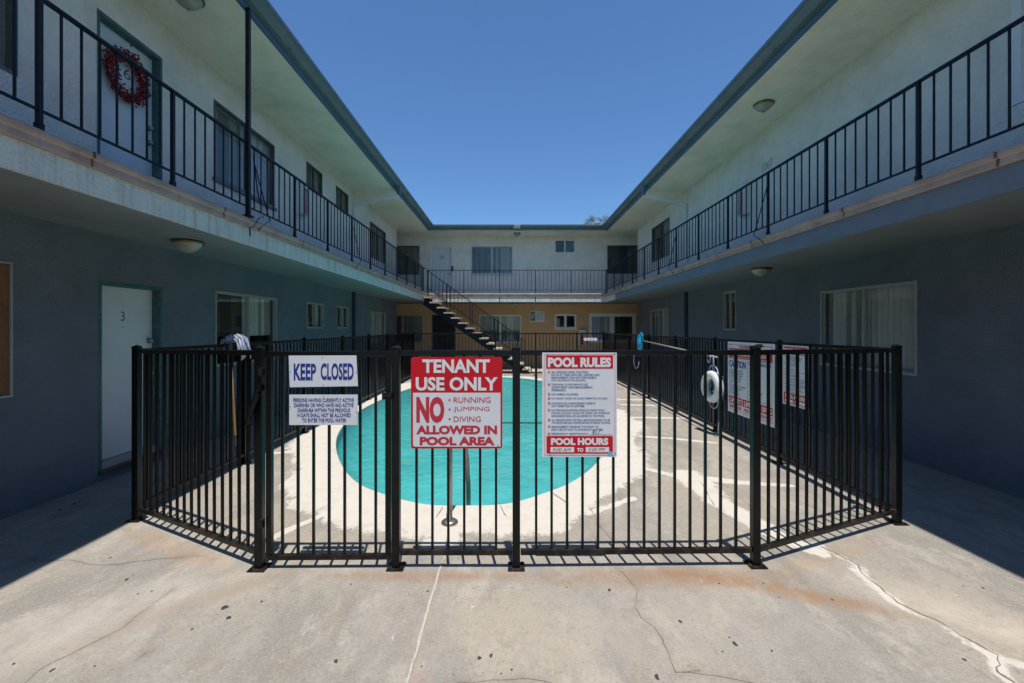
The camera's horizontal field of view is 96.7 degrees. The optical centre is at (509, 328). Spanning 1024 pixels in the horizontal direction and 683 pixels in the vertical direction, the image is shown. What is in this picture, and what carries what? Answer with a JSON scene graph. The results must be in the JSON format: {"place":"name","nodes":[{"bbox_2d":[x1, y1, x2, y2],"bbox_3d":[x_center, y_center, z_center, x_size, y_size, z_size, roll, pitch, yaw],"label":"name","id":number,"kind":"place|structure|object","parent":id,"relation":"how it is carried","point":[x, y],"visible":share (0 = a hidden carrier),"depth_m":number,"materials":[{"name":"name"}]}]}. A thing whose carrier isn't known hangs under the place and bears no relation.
{"place":"outdoors","nodes":[
{"label":"outdoors","id":0,"kind":"place"},
{"bbox_2d":[422,267,541,373],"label":"staircase","id":1,"kind":"structure","parent":0,"point":[434,307],"depth_m":16.58,"materials":[{"name":"metal"}]},
{"bbox_2d":[0,368,1023,682],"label":"ground","id":2,"kind":"structure","parent":0,"point":[94,588],"depth_m":2.87,"materials":[{"name":"concrete"}]},
{"bbox_2d":[0,0,432,519],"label":"apartment wing","id":3,"kind":"structure","parent":2,"relation":"on","point":[101,274],"depth_m":5.47,"materials":[{"name":"white paint"}]},
{"bbox_2d":[0,261,12,397],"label":"window","id":4,"kind":"structure","parent":3,"relation":"in","point":[10,264],"depth_m":4.00,"materials":[{"name":"metal"}]},
{"bbox_2d":[0,0,17,76],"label":"window","id":5,"kind":"structure","parent":3,"relation":"in","point":[8,3],"depth_m":4.02,"materials":[{"name":"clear glass"}]},
{"bbox_2d":[100,22,153,175],"bbox_3d":[-4.485,-2.368,5.305,0.101,2.008,0.834,0,0,0],"label":"door","id":6,"kind":"structure","parent":3,"relation":"in","point":[107,150],"depth_m":5.33,"materials":[{"name":"white paint"}]},
{"bbox_2d":[102,44,150,107],"bbox_3d":[-4.443,-2.953,5.287,0.100,0.706,0.678,0,0,0],"label":"wreath","id":7,"kind":"object","parent":6,"relation":"hanging from","point":[126,97],"visible":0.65,"depth_m":5.25,"materials":[{"name":"red plant"}]},
{"bbox_2d":[102,285,153,459],"bbox_3d":[-4.485,0.492,5.315,0.101,1.928,0.814,0,0,0],"label":"door","id":8,"kind":"structure","parent":3,"relation":"in","point":[126,312],"depth_m":5.26,"materials":[{"name":"white paint"}]},
{"bbox_2d":[170,238,204,254],"bbox_3d":[-3.740,-0.933,5.290,0.330,0.161,0.330,0,0,0],"label":"ceiling light","id":9,"kind":"object","parent":3,"relation":"attached to","point":[187,246],"visible":1,"depth_m":5.20,"materials":[{"name":"white glass"}]},
{"bbox_2d":[176,0,204,10],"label":"ceiling light","id":10,"kind":"object","parent":3,"relation":"attached to","point":[192,5],"visible":1,"depth_m":5.29,"materials":[{"name":"white glass"}]},
{"bbox_2d":[0,0,422,290],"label":"balcony railing","id":11,"kind":"object","parent":3,"relation":"attached to","point":[40,112],"visible":0.95,"depth_m":4.26,"materials":[{"name":"black metal"}]},
{"bbox_2d":[212,99,276,210],"bbox_3d":[-4.464,-2.800,7.644,0.197,1.210,1.829,0,0,0],"label":"window","id":12,"kind":"structure","parent":3,"relation":"in","point":[222,118],"depth_m":7.50,"materials":[{"name":"grey glass"}]},
{"bbox_2d":[215,290,276,366],"bbox_3d":[-4.475,0.007,7.710,0.174,1.145,1.858,0,0,0],"label":"window","id":13,"kind":"structure","parent":3,"relation":"in","point":[246,315],"depth_m":7.67,"materials":[{"name":"glass"}]},
{"bbox_2d":[242,7,263,235],"bbox_3d":[-3.144,-2.478,5.581,0.112,2.747,0.293,0,0,0],"label":"support pole","id":14,"kind":"object","parent":3,"relation":"attached to","point":[248,111],"visible":0.95,"depth_m":5.46,"materials":[{"name":"black metal"}]},
{"bbox_2d":[297,182,307,216],"bbox_3d":[-4.335,-2.705,9.550,0.129,0.660,0.260,0,0,0],"label":"extinguisher cabinet","id":15,"kind":"object","parent":3,"relation":"attached to","point":[301,200],"visible":0.5,"depth_m":9.42,"materials":[{"name":"white paint"}]},
{"bbox_2d":[306,161,321,197],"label":"window","id":16,"kind":"structure","parent":3,"relation":"in","point":[311,178],"depth_m":10.24,"materials":[{"name":"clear glass"}]},
{"bbox_2d":[307,302,323,327],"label":"window","id":17,"kind":"structure","parent":3,"relation":"in","point":[312,308],"depth_m":10.31,"materials":[{"name":"glass"}]},
{"bbox_2d":[336,185,347,215],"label":"window","id":18,"kind":"structure","parent":3,"relation":"in","point":[339,197],"depth_m":11.94,"materials":[{"name":"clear glass"}]},
{"bbox_2d":[337,306,348,327],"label":"window","id":19,"kind":"structure","parent":3,"relation":"in","point":[340,309],"depth_m":11.98,"materials":[{"name":"glass"}]},
{"bbox_2d":[370,221,385,262],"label":"window","id":20,"kind":"structure","parent":3,"relation":"in","point":[373,227],"depth_m":15.19,"materials":[{"name":"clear glass"}]},
{"bbox_2d":[371,311,385,346],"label":"window","id":21,"kind":"structure","parent":3,"relation":"in","point":[376,317],"depth_m":15.39,"materials":[{"name":"glass"}]},
{"bbox_2d":[142,332,414,505],"bbox_3d":[-3.250,0.893,9.719,0.116,1.523,11.478,0,0,0],"label":"pool fence","id":22,"kind":"object","parent":2,"relation":"on","point":[399,339],"visible":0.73,"depth_m":5.55,"materials":[{"name":"black metal"}]},
{"bbox_2d":[219,334,250,445],"bbox_3d":[-3.192,0.713,5.297,0.270,1.305,0.266,0,0,0],"label":"mop","id":23,"kind":"object","parent":22,"relation":"hanging from","point":[241,341],"visible":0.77,"depth_m":5.24,"materials":[{"name":"fabric"}]},
{"bbox_2d":[302,376,635,524],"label":"swimming pool","id":24,"kind":"structure","parent":2,"relation":"in","point":[505,489],"depth_m":6.68,"materials":[{"name":"teal paint"}]},
{"bbox_2d":[441,449,470,526],"bbox_3d":[-0.451,1.489,4.202,0.142,1.435,0.839,0,0,10],"label":"pool handrail","id":25,"kind":"object","parent":24,"relation":"attached to","point":[453,521],"visible":0.45,"depth_m":3.87,"materials":[{"name":"metal"}]},
{"bbox_2d":[337,381,594,484],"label":"water","id":26,"kind":"structure","parent":24,"relation":"in","point":[505,386],"depth_m":10.31,"materials":[{"name":"teal liquid"}]},
{"bbox_2d":[415,332,602,375],"bbox_3d":[0.026,0.893,15.755,6.530,1.523,0.132,0,0,-6],"label":"pool fence","id":27,"kind":"object","parent":2,"relation":"on","point":[535,333],"visible":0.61,"depth_m":15.76,"materials":[{"name":"black metal"}]},
{"bbox_2d":[584,338,597,340],"bbox_3d":[2.835,0.388,15.973,0.490,0.105,0.015,0,0,0],"label":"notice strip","id":28,"kind":"object","parent":27,"relation":"attached to","point":[591,339],"visible":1,"depth_m":15.96,"materials":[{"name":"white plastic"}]},
{"bbox_2d":[124,344,909,572],"bbox_3d":[0.035,0.881,3.520,6.626,1.547,0.936,0,0,0],"label":"pool fence","id":29,"kind":"object","parent":2,"relation":"on","point":[391,397],"visible":0.98,"depth_m":3.17,"materials":[{"name":"black metal"}]},
{"bbox_2d":[289,355,357,386],"bbox_3d":[-1.271,0.294,3.103,0.472,0.217,0.004,0,0,0],"label":"gate sign","id":30,"kind":"object","parent":29,"relation":"attached to","point":[322,370],"visible":1,"depth_m":3.10,"materials":[{"name":"white plastic"}]},
{"bbox_2d":[289,395,357,424],"bbox_3d":[-1.270,0.556,3.103,0.467,0.207,0.004,0,0,0],"label":"gate sign","id":31,"kind":"object","parent":29,"relation":"attached to","point":[323,409],"visible":1,"depth_m":3.10,"materials":[{"name":"white plastic"}]},
{"bbox_2d":[411,357,501,448],"bbox_3d":[-0.364,0.511,3.116,0.626,0.628,0.004,0,0,0],"label":"pool sign","id":32,"kind":"object","parent":29,"relation":"attached to","point":[456,402],"visible":1,"depth_m":3.12,"materials":[{"name":"red paint"}]},
{"bbox_2d":[542,353,616,456],"bbox_3d":[0.478,0.525,3.120,0.512,0.715,0.004,0,0,0],"label":"rules sign","id":33,"kind":"object","parent":29,"relation":"attached to","point":[579,404],"visible":1,"depth_m":3.12,"materials":[{"name":"white plastic"}]},
{"bbox_2d":[397,224,637,367],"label":"apartment wing","id":34,"kind":"structure","parent":2,"relation":"on","point":[529,247],"depth_m":19.15,"materials":[{"name":"white paint"}]},
{"bbox_2d":[397,246,418,273],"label":"window","id":35,"kind":"structure","parent":34,"relation":"in","point":[409,247],"depth_m":19.27,"materials":[{"name":"black glass"}]},
{"bbox_2d":[397,315,422,342],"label":"window","id":36,"kind":"structure","parent":34,"relation":"in","point":[402,316],"depth_m":19.27,"materials":[{"name":"glass"}]},
{"bbox_2d":[433,248,450,292],"bbox_3d":[-2.860,-2.378,19.235,0.804,2.028,0.101,0,0,0],"label":"door","id":37,"kind":"structure","parent":34,"relation":"in","point":[441,256],"depth_m":19.25,"materials":[{"name":"white paint"}]},
{"bbox_2d":[433,316,453,356],"bbox_3d":[-2.805,0.519,19.232,0.874,2.103,0.105,0,0,0],"label":"door","id":38,"kind":"structure","parent":34,"relation":"in","point":[440,325],"depth_m":19.25,"materials":[{"name":"metal"}]},
{"bbox_2d":[471,246,512,274],"bbox_3d":[-0.736,-2.840,19.214,1.829,1.210,0.197,0,0,0],"label":"window","id":39,"kind":"structure","parent":34,"relation":"in","point":[479,247],"depth_m":19.26,"materials":[{"name":"glass"}]},
{"bbox_2d":[479,315,520,342],"bbox_3d":[-0.380,0.030,19.224,1.838,1.190,0.173,0,0,0],"label":"window","id":40,"kind":"structure","parent":34,"relation":"in","point":[500,317],"depth_m":19.27,"materials":[{"name":"white glass"}]},
{"bbox_2d":[428,270,605,301],"bbox_3d":[0.275,-1.633,17.500,6.870,1.216,0.040,0,0,0],"label":"balcony railing","id":41,"kind":"object","parent":34,"relation":"attached to","point":[527,278],"visible":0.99,"depth_m":17.49,"materials":[{"name":"black metal"}]},
{"bbox_2d":[513,224,520,229],"bbox_3d":[0.280,-3.935,17.723,0.300,0.180,0.150,0,0,0],"label":"floodlight","id":42,"kind":"object","parent":34,"relation":"attached to","point":[516,226],"visible":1,"depth_m":17.66,"materials":[{"name":"white metal"}]},
{"bbox_2d":[530,311,544,321],"bbox_3d":[1.155,-0.485,19.139,0.610,0.460,0.018,0,0,0],"label":"wall sign","id":43,"kind":"object","parent":34,"relation":"attached to","point":[537,316],"visible":1,"depth_m":19.14,"materials":[{"name":"white plastic"}]},
{"bbox_2d":[555,240,574,252],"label":"window","id":44,"kind":"structure","parent":34,"relation":"in","point":[560,245],"depth_m":19.23,"materials":[{"name":"glass"}]},
{"bbox_2d":[554,314,576,329],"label":"window","id":45,"kind":"structure","parent":34,"relation":"in","point":[565,327],"depth_m":19.14,"materials":[{"name":"white plastic"}]},
{"bbox_2d":[579,330,585,344],"bbox_3d":[3.030,0.390,19.084,0.270,0.630,0.129,0,0,0],"label":"extinguisher cabinet","id":46,"kind":"object","parent":34,"relation":"attached to","point":[581,339],"visible":0.88,"depth_m":19.05,"materials":[{"name":"metal"}]},
{"bbox_2d":[589,313,635,342],"bbox_3d":[4.345,0.005,19.225,2.028,1.260,0.174,0,0,0],"label":"window","id":47,"kind":"structure","parent":34,"relation":"in","point":[613,319],"depth_m":19.25,"materials":[{"name":"glass"}]},
{"bbox_2d":[607,245,637,273],"bbox_3d":[5.014,-2.880,19.225,1.829,1.210,0.173,0,0,0],"label":"window","id":48,"kind":"structure","parent":34,"relation":"in","point":[615,253],"depth_m":19.23,"materials":[{"name":"black glass"}]},
{"bbox_2d":[585,215,598,223],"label":"palm tree","id":49,"kind":"object","parent":2,"relation":"on","point":[591,220],"visible":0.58,"depth_m":59.86,"materials":[{"name":"green plant"}]},
{"bbox_2d":[596,214,607,223],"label":"palm tree","id":50,"kind":"object","parent":2,"relation":"on","point":[603,218],"visible":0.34,"depth_m":59.81,"materials":[{"name":"green plant"}]},
{"bbox_2d":[602,332,890,508],"bbox_3d":[3.305,0.893,10.034,0.116,1.523,12.208,0,0,0],"label":"pool fence","id":51,"kind":"object","parent":2,"relation":"on","point":[778,343],"visible":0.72,"depth_m":6.39,"materials":[{"name":"black metal"}]},
{"bbox_2d":[633,332,717,368],"bbox_3d":[3.176,0.545,9.229,0.157,0.920,4.460,0,0,0],"label":"pool skimmer","id":52,"kind":"object","parent":51,"relation":"attached to","point":[640,340],"visible":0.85,"depth_m":10.97,"materials":[{"name":"blue plastic"}]},
{"bbox_2d":[701,355,723,430],"bbox_3d":[3.181,0.990,7.120,0.216,1.235,0.696,0,0,0],"label":"life ring","id":53,"kind":"object","parent":51,"relation":"hanging from","point":[714,396],"visible":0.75,"depth_m":7.04,"materials":[{"name":"plastic"}]},
{"bbox_2d":[728,341,774,427],"bbox_3d":[3.270,0.716,6.220,0.005,1.038,1.200,0,0,0],"label":"warning sign","id":54,"kind":"object","parent":51,"relation":"attached to","point":[743,385],"visible":0.58,"depth_m":6.26,"materials":[{"name":"white plastic"}]},
{"bbox_2d":[783,345,807,408],"bbox_3d":[3.273,0.550,5.225,0.004,0.700,0.470,0,0,0],"label":"rules sign","id":55,"kind":"object","parent":51,"relation":"attached to","point":[801,380],"visible":0.56,"depth_m":5.23,"materials":[{"name":"white plastic"}]},
{"bbox_2d":[603,0,1023,498],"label":"apartment wing","id":56,"kind":"structure","parent":2,"relation":"on","point":[926,271],"depth_m":5.90,"materials":[{"name":"white paint"}]},
{"bbox_2d":[650,308,667,345],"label":"window","id":57,"kind":"structure","parent":56,"relation":"in","point":[660,315],"depth_m":15.22,"materials":[{"name":"glass"}]},
{"bbox_2d":[652,217,669,262],"bbox_3d":[5.045,-2.865,15.015,0.173,1.200,1.770,0,0,0],"label":"window","id":58,"kind":"structure","parent":56,"relation":"in","point":[657,231],"depth_m":15.01,"materials":[{"name":"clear glass"}]},
{"bbox_2d":[723,290,735,329],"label":"window","id":59,"kind":"structure","parent":56,"relation":"in","point":[727,296],"depth_m":10.46,"materials":[{"name":"glass"}]},
{"bbox_2d":[737,181,749,216],"bbox_3d":[4.904,-2.710,9.560,0.129,0.670,0.260,0,0,0],"label":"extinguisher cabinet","id":60,"kind":"object","parent":56,"relation":"attached to","point":[741,184],"visible":0.91,"depth_m":9.43,"materials":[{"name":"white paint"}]},
{"bbox_2d":[750,267,771,277],"bbox_3d":[4.240,-0.933,7.690,0.330,0.161,0.330,0,0,0],"label":"ceiling light","id":61,"kind":"object","parent":56,"relation":"attached to","point":[760,271],"visible":1,"depth_m":7.60,"materials":[{"name":"white glass"}]},
{"bbox_2d":[753,99,774,112],"bbox_3d":[4.370,-3.784,7.830,0.330,0.161,0.330,0,0,0],"label":"ceiling light","id":62,"kind":"object","parent":56,"relation":"attached to","point":[765,105],"visible":1,"depth_m":7.75,"materials":[{"name":"white glass"}]},
{"bbox_2d":[606,16,1023,292],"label":"balcony railing","id":63,"kind":"object","parent":56,"relation":"on","point":[919,164],"visible":0.94,"depth_m":4.99,"materials":[{"name":"black metal"}]},
{"bbox_2d":[820,280,917,375],"bbox_3d":[5.045,0.010,6.432,0.174,1.190,1.793,0,0,0],"label":"window","id":64,"kind":"structure","parent":56,"relation":"in","point":[882,315],"depth_m":6.33,"materials":[{"name":"glass"}]},
{"bbox_2d":[1011,0,1023,105],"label":"window","id":65,"kind":"structure","parent":56,"relation":"in","point":[1017,6],"depth_m":4.44,"materials":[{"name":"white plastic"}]},
{"bbox_2d":[268,0,802,223],"label":"sky","id":66,"kind":"structure","parent":0,"point":[486,111],"materials":[{"name":"blue"}]}
]}

